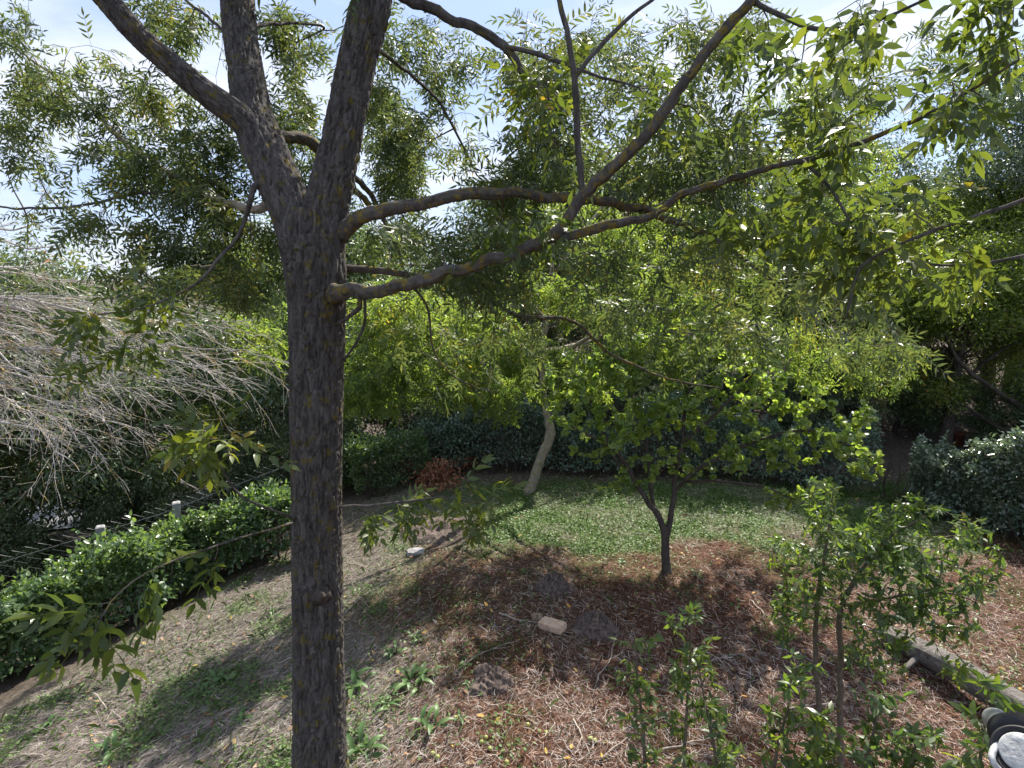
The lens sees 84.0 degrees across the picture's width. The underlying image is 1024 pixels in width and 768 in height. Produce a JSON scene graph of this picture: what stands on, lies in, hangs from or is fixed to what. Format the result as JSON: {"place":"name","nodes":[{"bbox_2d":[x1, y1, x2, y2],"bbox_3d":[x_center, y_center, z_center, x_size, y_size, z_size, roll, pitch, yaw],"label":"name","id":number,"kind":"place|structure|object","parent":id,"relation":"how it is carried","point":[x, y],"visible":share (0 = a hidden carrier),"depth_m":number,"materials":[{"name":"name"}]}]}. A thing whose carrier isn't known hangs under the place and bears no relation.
{"place":"outdoors","nodes":[
{"label":"outdoors","id":0,"kind":"place"},
{"bbox_2d":[20,485,241,529],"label":"lane","id":1,"kind":"structure","parent":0,"point":[35,516],"depth_m":13.22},
{"bbox_2d":[0,281,1023,767],"bbox_3d":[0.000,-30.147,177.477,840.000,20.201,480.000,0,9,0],"label":"ground","id":2,"kind":"structure","parent":0,"point":[14,689],"depth_m":4.95,"materials":[{"name":"brown soil"}]},
{"bbox_2d":[0,503,76,593],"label":"bush","id":3,"kind":"object","parent":2,"relation":"on","point":[15,535],"visible":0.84,"depth_m":7.57,"materials":[{"name":"green plant"}]},
{"bbox_2d":[0,384,87,546],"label":"dark tree","id":4,"kind":"object","parent":2,"relation":"on","point":[20,450],"visible":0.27,"depth_m":8.31,"materials":[{"name":"green plant"}]},
{"bbox_2d":[27,714,67,737],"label":"weed","id":5,"kind":"object","parent":2,"relation":"on","point":[49,720],"visible":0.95,"depth_m":4.11,"materials":[{"name":"green plant"}]},
{"bbox_2d":[0,242,134,545],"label":"dark tree","id":6,"kind":"object","parent":2,"relation":"on","point":[6,250],"visible":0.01,"depth_m":10.97,"materials":[{"name":"green plant"}]},
{"bbox_2d":[92,692,126,723],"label":"fallen twig","id":7,"kind":"object","parent":2,"relation":"on","point":[94,693],"visible":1,"depth_m":4.27,"materials":[{"name":"beige wood"}]},
{"bbox_2d":[89,729,134,765],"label":"weed","id":8,"kind":"object","parent":2,"relation":"on","point":[107,754],"visible":0.94,"depth_m":3.80,"materials":[{"name":"green plant"}]},
{"bbox_2d":[0,228,263,545],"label":"dark tree","id":9,"kind":"object","parent":2,"relation":"on","point":[89,483],"visible":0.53,"depth_m":8.00,"materials":[{"name":"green plant"}]},
{"bbox_2d":[0,464,284,615],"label":"wire fence","id":10,"kind":"object","parent":2,"relation":"on","point":[176,506],"visible":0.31,"depth_m":6.43,"materials":[{"name":"metal"}]},
{"bbox_2d":[0,206,287,507],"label":"bare shrub","id":11,"kind":"object","parent":2,"relation":"on","point":[28,310],"visible":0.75,"depth_m":4.82,"materials":[{"name":"grey plant"}]},
{"bbox_2d":[0,475,291,681],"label":"hedge","id":12,"kind":"object","parent":2,"relation":"on","point":[116,562],"visible":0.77,"depth_m":5.67,"materials":[{"name":"green plant"}]},
{"bbox_2d":[70,465,221,555],"bbox_3d":[-5.308,1.912,8.399,1.972,1.432,1.760,-5,10,-28],"label":"bush","id":13,"kind":"object","parent":2,"relation":"on","point":[107,504],"visible":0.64,"depth_m":8.15,"materials":[{"name":"green plant"}]},
{"bbox_2d":[113,306,284,462],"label":"dark tree","id":14,"kind":"object","parent":2,"relation":"on","point":[196,408],"visible":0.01,"depth_m":17.27,"materials":[{"name":"green plant"}]},
{"bbox_2d":[112,235,288,477],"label":"green tree","id":15,"kind":"object","parent":2,"relation":"on","point":[205,418],"visible":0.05,"depth_m":12.20,"materials":[{"name":"green plant"}]},
{"bbox_2d":[184,681,219,697],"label":"weed","id":16,"kind":"object","parent":2,"relation":"on","point":[204,684],"visible":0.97,"depth_m":4.29,"materials":[{"name":"green plant"}]},
{"bbox_2d":[202,668,240,683],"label":"weed","id":17,"kind":"object","parent":2,"relation":"on","point":[226,677],"visible":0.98,"depth_m":4.42,"materials":[{"name":"green plant"}]},
{"bbox_2d":[229,706,253,723],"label":"weed","id":18,"kind":"object","parent":2,"relation":"on","point":[240,717],"visible":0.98,"depth_m":3.91,"materials":[{"name":"green plant"}]},
{"bbox_2d":[197,425,289,506],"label":"bush","id":19,"kind":"object","parent":2,"relation":"on","point":[242,469],"visible":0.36,"depth_m":8.78,"materials":[{"name":"green plant"}]},
{"bbox_2d":[259,606,281,618],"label":"weed","id":20,"kind":"object","parent":2,"relation":"on","point":[272,611],"visible":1,"depth_m":5.35,"materials":[{"name":"green plant"}]},
{"bbox_2d":[170,200,443,458],"bbox_3d":[-3.417,-0.687,10.348,4.994,5.394,5.425,-5,10,-30],"label":"dark tree","id":21,"kind":"object","parent":2,"relation":"on","point":[274,403],"visible":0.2,"depth_m":9.23,"materials":[{"name":"green plant"}]},
{"bbox_2d":[246,412,375,488],"bbox_3d":[-3.090,1.140,9.176,2.152,1.562,1.920,-6,11,-36],"label":"bush","id":22,"kind":"object","parent":2,"relation":"on","point":[285,446],"visible":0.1,"depth_m":8.83,"materials":[{"name":"green plant"}]},
{"bbox_2d":[345,667,376,699],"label":"weed","id":23,"kind":"object","parent":2,"relation":"on","point":[358,682],"visible":0.87,"depth_m":4.11,"materials":[{"name":"green plant"}]},
{"bbox_2d":[345,582,385,613],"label":"fallen twig","id":24,"kind":"object","parent":2,"relation":"on","point":[361,596],"visible":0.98,"depth_m":5.46,"materials":[{"name":"wood"}]},
{"bbox_2d":[346,720,388,761],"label":"weed","id":25,"kind":"object","parent":2,"relation":"on","point":[353,749],"visible":0.91,"depth_m":3.51,"materials":[{"name":"green plant"}]},
{"bbox_2d":[371,695,401,712],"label":"weed","id":26,"kind":"object","parent":2,"relation":"on","point":[384,707],"visible":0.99,"depth_m":3.85,"materials":[{"name":"green plant"}]},
{"bbox_2d":[342,420,434,499],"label":"hedge","id":27,"kind":"object","parent":2,"relation":"on","point":[387,444],"visible":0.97,"depth_m":8.34,"materials":[{"name":"green plant"}]},
{"bbox_2d":[381,639,407,659],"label":"weed","id":28,"kind":"object","parent":2,"relation":"on","point":[390,654],"visible":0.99,"depth_m":4.46,"materials":[{"name":"green plant"}]},
{"bbox_2d":[347,206,463,433],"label":"dark tree","id":29,"kind":"object","parent":2,"relation":"on","point":[395,264],"visible":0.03,"depth_m":14.10,"materials":[{"name":"green plant"}]},
{"bbox_2d":[389,662,434,697],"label":"weed","id":30,"kind":"object","parent":2,"relation":"on","point":[404,683],"visible":0.96,"depth_m":4.10,"materials":[{"name":"green plant"}]},
{"bbox_2d":[406,547,424,556],"bbox_3d":[-1.080,1.880,6.363,0.206,0.064,0.123,-1,15,-8],"label":"stone","id":31,"kind":"object","parent":2,"relation":"on","point":[413,551],"visible":0.97,"depth_m":6.33,"materials":[{"name":"white stone"}]},
{"bbox_2d":[404,630,426,642],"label":"weed","id":32,"kind":"object","parent":2,"relation":"on","point":[417,632],"visible":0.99,"depth_m":4.64,"materials":[{"name":"green plant"}]},
{"bbox_2d":[365,350,484,451],"bbox_3d":[-1.614,0.316,10.463,2.560,2.083,2.869,-2,9,-11],"label":"bush","id":33,"kind":"object","parent":2,"relation":"on","point":[427,412],"visible":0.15,"depth_m":9.77,"materials":[{"name":"green plant"}]},
{"bbox_2d":[415,666,441,685],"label":"weed","id":34,"kind":"object","parent":2,"relation":"on","point":[426,670],"visible":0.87,"depth_m":4.12,"materials":[{"name":"green plant"}]},
{"bbox_2d":[407,702,453,737],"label":"weed","id":35,"kind":"object","parent":2,"relation":"on","point":[424,721],"visible":1,"depth_m":3.63,"materials":[{"name":"green plant"}]},
{"bbox_2d":[397,515,468,549],"bbox_3d":[-0.901,1.749,6.869,1.100,0.273,1.100,0,9,0],"label":"soil heap","id":36,"kind":"object","parent":2,"relation":"on","point":[438,534],"visible":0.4,"depth_m":6.70,"materials":[{"name":"beige soil"}]},
{"bbox_2d":[397,447,477,495],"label":"bush","id":37,"kind":"object","parent":2,"relation":"on","point":[440,473],"visible":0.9,"depth_m":8.51,"materials":[{"name":"brown plant"}]},
{"bbox_2d":[453,709,468,723],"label":"weed","id":38,"kind":"object","parent":2,"relation":"on","point":[461,718],"visible":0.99,"depth_m":3.67,"materials":[{"name":"green plant"}]},
{"bbox_2d":[457,658,471,670],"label":"weed","id":39,"kind":"object","parent":2,"relation":"on","point":[465,665],"visible":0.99,"depth_m":4.19,"materials":[{"name":"green plant"}]},
{"bbox_2d":[463,679,478,689],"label":"weed","id":40,"kind":"object","parent":2,"relation":"on","point":[473,680],"visible":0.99,"depth_m":4.03,"materials":[{"name":"green plant"}]},
{"bbox_2d":[462,659,515,701],"bbox_3d":[-0.152,2.093,4.047,0.440,0.173,0.440,0,9,0],"label":"soil heap","id":41,"kind":"object","parent":2,"relation":"on","point":[490,676],"visible":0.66,"depth_m":4.00,"materials":[{"name":"brown soil"}]},
{"bbox_2d":[466,641,516,662],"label":"fallen twig","id":42,"kind":"object","parent":2,"relation":"on","point":[489,650],"visible":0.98,"depth_m":4.35,"materials":[{"name":"brown wood"}]},
{"bbox_2d":[0,0,1023,767],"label":"ash tree","id":43,"kind":"object","parent":2,"relation":"on","point":[316,222],"visible":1,"depth_m":2.57,"materials":[{"name":"green plant"}]},
{"bbox_2d":[0,469,1023,767],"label":"clover","id":44,"kind":"object","parent":2,"relation":"on","point":[282,687],"visible":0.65,"depth_m":5.43,"materials":[{"name":"green plant"}]},
{"bbox_2d":[0,465,1023,767],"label":"grass","id":45,"kind":"structure","parent":2,"relation":"on","point":[132,761],"depth_m":4.59,"materials":[{"name":"green plant"}]},
{"bbox_2d":[0,473,1023,767],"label":"straw","id":46,"kind":"object","parent":2,"relation":"on","point":[276,725],"visible":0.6,"depth_m":4.07,"materials":[{"name":"beige plant"}]},
{"bbox_2d":[2,463,1023,767],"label":"dry leaves","id":47,"kind":"object","parent":2,"relation":"on","point":[524,663],"visible":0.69,"depth_m":4.21,"materials":[{"name":"brown plant"}]},
{"bbox_2d":[12,190,1022,382],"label":"trees","id":48,"kind":"object","parent":2,"relation":"on","point":[116,303],"depth_m":56.81,"materials":[{"name":"green plant"}]},
{"bbox_2d":[499,612,537,624],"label":"fallen twig","id":49,"kind":"object","parent":2,"relation":"on","point":[516,619],"visible":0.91,"depth_m":4.73,"materials":[{"name":"grey wood"}]},
{"bbox_2d":[416,171,623,399],"bbox_3d":[0.237,-1.694,11.434,4.626,4.997,5.025,8,12,44],"label":"dark tree","id":50,"kind":"object","parent":2,"relation":"on","point":[570,336],"visible":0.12,"depth_m":10.72,"materials":[{"name":"green plant"}]},
{"bbox_2d":[504,711,537,724],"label":"fallen twig","id":51,"kind":"object","parent":2,"relation":"on","point":[523,716],"visible":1,"depth_m":3.68,"materials":[{"name":"wood"}]},
{"bbox_2d":[457,144,613,321],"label":"dark tree","id":52,"kind":"object","parent":2,"relation":"on","point":[525,184],"visible":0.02,"depth_m":16.88,"materials":[{"name":"green plant"}]},
{"bbox_2d":[531,613,542,621],"bbox_3d":[0.208,1.939,4.725,0.094,0.061,0.082,0,9,0],"label":"stone","id":53,"kind":"object","parent":2,"relation":"on","point":[534,618],"visible":0.8,"depth_m":4.70,"materials":[{"name":"stone"}]},
{"bbox_2d":[538,616,566,634],"bbox_3d":[0.323,1.933,4.556,0.217,0.057,0.106,-1,12,38],"label":"brick","id":54,"kind":"object","parent":2,"relation":"on","point":[554,626],"visible":1,"depth_m":4.53,"materials":[{"name":"beige brick"}]},
{"bbox_2d":[532,571,579,601],"bbox_3d":[0.378,1.845,5.216,0.440,0.262,0.440,0,9,0],"label":"soil heap","id":55,"kind":"object","parent":2,"relation":"on","point":[556,584],"visible":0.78,"depth_m":5.16,"materials":[{"name":"grey soil"}]},
{"bbox_2d":[497,345,636,441],"bbox_3d":[0.906,0.214,10.442,2.690,1.953,2.400,0,9,-2],"label":"bush","id":56,"kind":"object","parent":2,"relation":"on","point":[570,408],"visible":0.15,"depth_m":9.93,"materials":[{"name":"green plant"}]},
{"bbox_2d":[220,54,929,495],"bbox_3d":[1.279,-1.012,7.320,9.136,5.528,4.136,-1,9,-7],"label":"ash tree","id":57,"kind":"object","parent":2,"relation":"on","point":[378,380],"visible":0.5,"depth_m":6.12,"materials":[{"name":"green plant"}]},
{"bbox_2d":[573,718,589,754],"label":"fallen twig","id":58,"kind":"object","parent":2,"relation":"on","point":[581,735],"visible":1,"depth_m":3.48,"materials":[{"name":"beige wood"}]},
{"bbox_2d":[574,609,619,642],"bbox_3d":[0.688,1.921,4.587,0.440,0.223,0.440,0,9,0],"label":"soil heap","id":59,"kind":"object","parent":2,"relation":"on","point":[594,624],"visible":0.77,"depth_m":4.49,"materials":[{"name":"soil"}]},
{"bbox_2d":[596,635,623,681],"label":"fallen twig","id":60,"kind":"object","parent":2,"relation":"on","point":[607,663],"visible":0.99,"depth_m":4.16,"materials":[{"name":"wood"}]},
{"bbox_2d":[521,161,737,401],"bbox_3d":[2.484,-2.180,12.441,4.914,5.365,4.753,5,10,31],"label":"green tree","id":61,"kind":"object","parent":2,"relation":"on","point":[591,212],"visible":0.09,"depth_m":11.27,"materials":[{"name":"green plant"}]},
{"bbox_2d":[601,717,665,758],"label":"fallen twig","id":62,"kind":"object","parent":2,"relation":"on","point":[612,748],"visible":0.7,"depth_m":3.41,"materials":[{"name":"beige wood"}]},
{"bbox_2d":[608,633,665,767],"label":"leafy shoot","id":63,"kind":"object","parent":2,"relation":"on","point":[639,680],"visible":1,"depth_m":2.48,"materials":[{"name":"green plant"}]},
{"bbox_2d":[405,384,891,498],"bbox_3d":[1.791,0.730,8.949,7.291,1.554,1.308,2,9,10],"label":"hedge","id":64,"kind":"object","parent":2,"relation":"on","point":[432,429],"visible":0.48,"depth_m":8.93,"materials":[{"name":"green plant"}]},
{"bbox_2d":[619,335,747,435],"bbox_3d":[3.215,0.091,10.644,2.560,2.083,2.869,0,9,2],"label":"bush","id":65,"kind":"object","parent":2,"relation":"on","point":[702,405],"visible":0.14,"depth_m":10.36,"materials":[{"name":"green plant"}]},
{"bbox_2d":[344,514,1023,767],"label":"leaf litter","id":66,"kind":"object","parent":2,"relation":"on","point":[846,760],"visible":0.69,"depth_m":4.17,"materials":[{"name":"brown plant"}]},
{"bbox_2d":[653,599,721,767],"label":"leafy shoot","id":67,"kind":"object","parent":2,"relation":"on","point":[686,761],"visible":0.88,"depth_m":2.41,"materials":[{"name":"green plant"}]},
{"bbox_2d":[661,737,716,750],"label":"fallen twig","id":68,"kind":"object","parent":2,"relation":"on","point":[678,746],"visible":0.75,"depth_m":3.41,"materials":[{"name":"beige wood"}]},
{"bbox_2d":[689,569,703,576],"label":"weed","id":69,"kind":"object","parent":2,"relation":"on","point":[696,573],"visible":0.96,"depth_m":5.58,"materials":[{"name":"green plant"}]},
{"bbox_2d":[633,169,760,324],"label":"green tree","id":70,"kind":"object","parent":2,"relation":"on","point":[685,236],"depth_m":17.34,"materials":[{"name":"green plant"}]},
{"bbox_2d":[683,644,730,671],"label":"fallen twig","id":71,"kind":"object","parent":2,"relation":"on","point":[715,657],"visible":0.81,"depth_m":4.18,"materials":[{"name":"brown wood"}]},
{"bbox_2d":[675,648,746,767],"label":"leafy shoot","id":72,"kind":"object","parent":2,"relation":"on","point":[712,711],"visible":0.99,"depth_m":2.39,"materials":[{"name":"green plant"}]},
{"bbox_2d":[544,311,885,574],"bbox_3d":[1.834,0.611,5.523,3.048,2.598,1.693,3,9,18],"label":"young tree","id":73,"kind":"object","parent":2,"relation":"on","point":[782,405],"visible":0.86,"depth_m":5.40,"materials":[{"name":"green plant"}]},
{"bbox_2d":[705,653,763,685],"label":"fallen twig","id":74,"kind":"object","parent":2,"relation":"on","point":[737,654],"visible":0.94,"depth_m":4.18,"materials":[{"name":"brown wood"}]},
{"bbox_2d":[651,140,866,409],"bbox_3d":[4.995,-2.189,11.914,4.735,5.685,4.522,-8,12,-43],"label":"dark tree","id":75,"kind":"object","parent":2,"relation":"on","point":[736,201],"visible":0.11,"depth_m":11.02,"materials":[{"name":"green plant"}]},
{"bbox_2d":[750,599,772,618],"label":"fallen twig","id":76,"kind":"object","parent":2,"relation":"on","point":[760,608],"visible":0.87,"depth_m":4.90,"materials":[{"name":"beige wood"}]},
{"bbox_2d":[755,646,827,767],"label":"leafy shoot","id":77,"kind":"object","parent":2,"relation":"on","point":[791,719],"visible":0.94,"depth_m":2.37,"materials":[{"name":"green plant"}]},
{"bbox_2d":[784,701,849,767],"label":"leafy shoot","id":78,"kind":"object","parent":2,"relation":"on","point":[816,752],"visible":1,"depth_m":2.16,"materials":[{"name":"green plant"}]},
{"bbox_2d":[790,698,845,707],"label":"fallen twig","id":79,"kind":"object","parent":2,"relation":"on","point":[815,704],"visible":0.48,"depth_m":3.75,"materials":[{"name":"grey wood"}]},
{"bbox_2d":[758,365,889,438],"bbox_3d":[5.599,0.408,10.397,2.152,1.562,1.920,3,9,18],"label":"bush","id":80,"kind":"object","parent":2,"relation":"on","point":[788,418],"visible":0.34,"depth_m":10.05,"materials":[{"name":"green plant"}]},
{"bbox_2d":[734,111,964,362],"bbox_3d":[8.255,-3.625,14.522,5.648,6.523,5.844,1,9,3],"label":"evergreen tree","id":81,"kind":"object","parent":2,"relation":"on","point":[889,143],"visible":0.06,"depth_m":13.33,"materials":[{"name":"green plant"}]},
{"bbox_2d":[844,744,871,760],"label":"weed","id":82,"kind":"object","parent":2,"relation":"on","point":[862,754],"visible":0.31,"depth_m":3.36,"materials":[{"name":"green plant"}]},
{"bbox_2d":[730,203,1003,428],"bbox_3d":[6.100,-1.032,10.256,4.114,4.492,3.980,2,9,14],"label":"green tree","id":83,"kind":"object","parent":2,"relation":"on","point":[922,288],"visible":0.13,"depth_m":9.33,"materials":[{"name":"green plant"}]},
{"bbox_2d":[843,680,917,767],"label":"leafy shoot","id":84,"kind":"object","parent":2,"relation":"on","point":[873,718],"visible":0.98,"depth_m":2.21,"materials":[{"name":"green plant"}]},
{"bbox_2d":[762,476,1014,767],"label":"sapling","id":85,"kind":"object","parent":2,"relation":"on","point":[898,570],"visible":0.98,"depth_m":2.67,"materials":[{"name":"green plant"}]},
{"bbox_2d":[838,339,995,432],"bbox_3d":[7.396,0.086,10.725,2.690,1.953,2.400,7,11,38],"label":"bush","id":86,"kind":"object","parent":2,"relation":"on","point":[903,409],"visible":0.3,"depth_m":10.09,"materials":[{"name":"green plant"}]},
{"bbox_2d":[885,720,949,767],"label":"leafy shoot","id":87,"kind":"object","parent":2,"relation":"on","point":[911,757],"visible":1,"depth_m":2.14,"materials":[{"name":"green plant"}]},
{"bbox_2d":[844,224,1023,450],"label":"green tree","id":88,"kind":"object","parent":2,"relation":"on","point":[991,247],"visible":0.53,"depth_m":9.34,"materials":[{"name":"green plant"}]},
{"bbox_2d":[857,34,1023,400],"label":"evergreen tree","id":89,"kind":"object","parent":2,"relation":"on","point":[1008,164],"visible":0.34,"depth_m":10.67,"materials":[{"name":"green plant"}]},
{"bbox_2d":[868,626,1023,719],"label":"log","id":90,"kind":"object","parent":2,"relation":"on","point":[926,656],"visible":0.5,"depth_m":4.12,"materials":[{"name":"grey wood"}]},
{"bbox_2d":[889,420,1023,548],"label":"hedge","id":91,"kind":"object","parent":2,"relation":"on","point":[941,470],"visible":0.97,"depth_m":6.90,"materials":[{"name":"green plant"}]},
{"bbox_2d":[895,171,1023,414],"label":"green tree","id":92,"kind":"object","parent":2,"relation":"on","point":[1009,221],"visible":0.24,"depth_m":10.45,"materials":[{"name":"green plant"}]},
{"bbox_2d":[953,426,966,445],"bbox_3d":[7.994,0.923,10.226,0.270,0.343,0.270,0,9,0],"label":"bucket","id":93,"kind":"object","parent":2,"relation":"on","point":[959,438],"visible":0.62,"depth_m":10.14,"materials":[{"name":"brown"}]},
{"bbox_2d":[929,333,1023,440],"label":"leaning tree","id":94,"kind":"object","parent":2,"relation":"on","point":[995,390],"visible":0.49,"depth_m":9.19,"materials":[{"name":"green plant"}]},
{"bbox_2d":[939,668,1023,767],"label":"leafy shoot","id":95,"kind":"object","parent":2,"relation":"on","point":[995,688],"visible":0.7,"depth_m":1.61,"materials":[{"name":"green plant"}]},
{"bbox_2d":[957,382,1023,446],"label":"bush","id":96,"kind":"object","parent":2,"relation":"on","point":[996,415],"visible":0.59,"depth_m":9.71,"materials":[{"name":"green plant"}]},
{"bbox_2d":[982,708,1023,767],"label":"spotlight","id":97,"kind":"object","parent":2,"relation":"on","point":[1005,732],"visible":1,"depth_m":0.79,"materials":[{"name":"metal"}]},
{"bbox_2d":[0,0,1023,281],"label":"sky","id":98,"kind":"structure","parent":0,"point":[60,17],"materials":[{"name":"white"}]}
]}

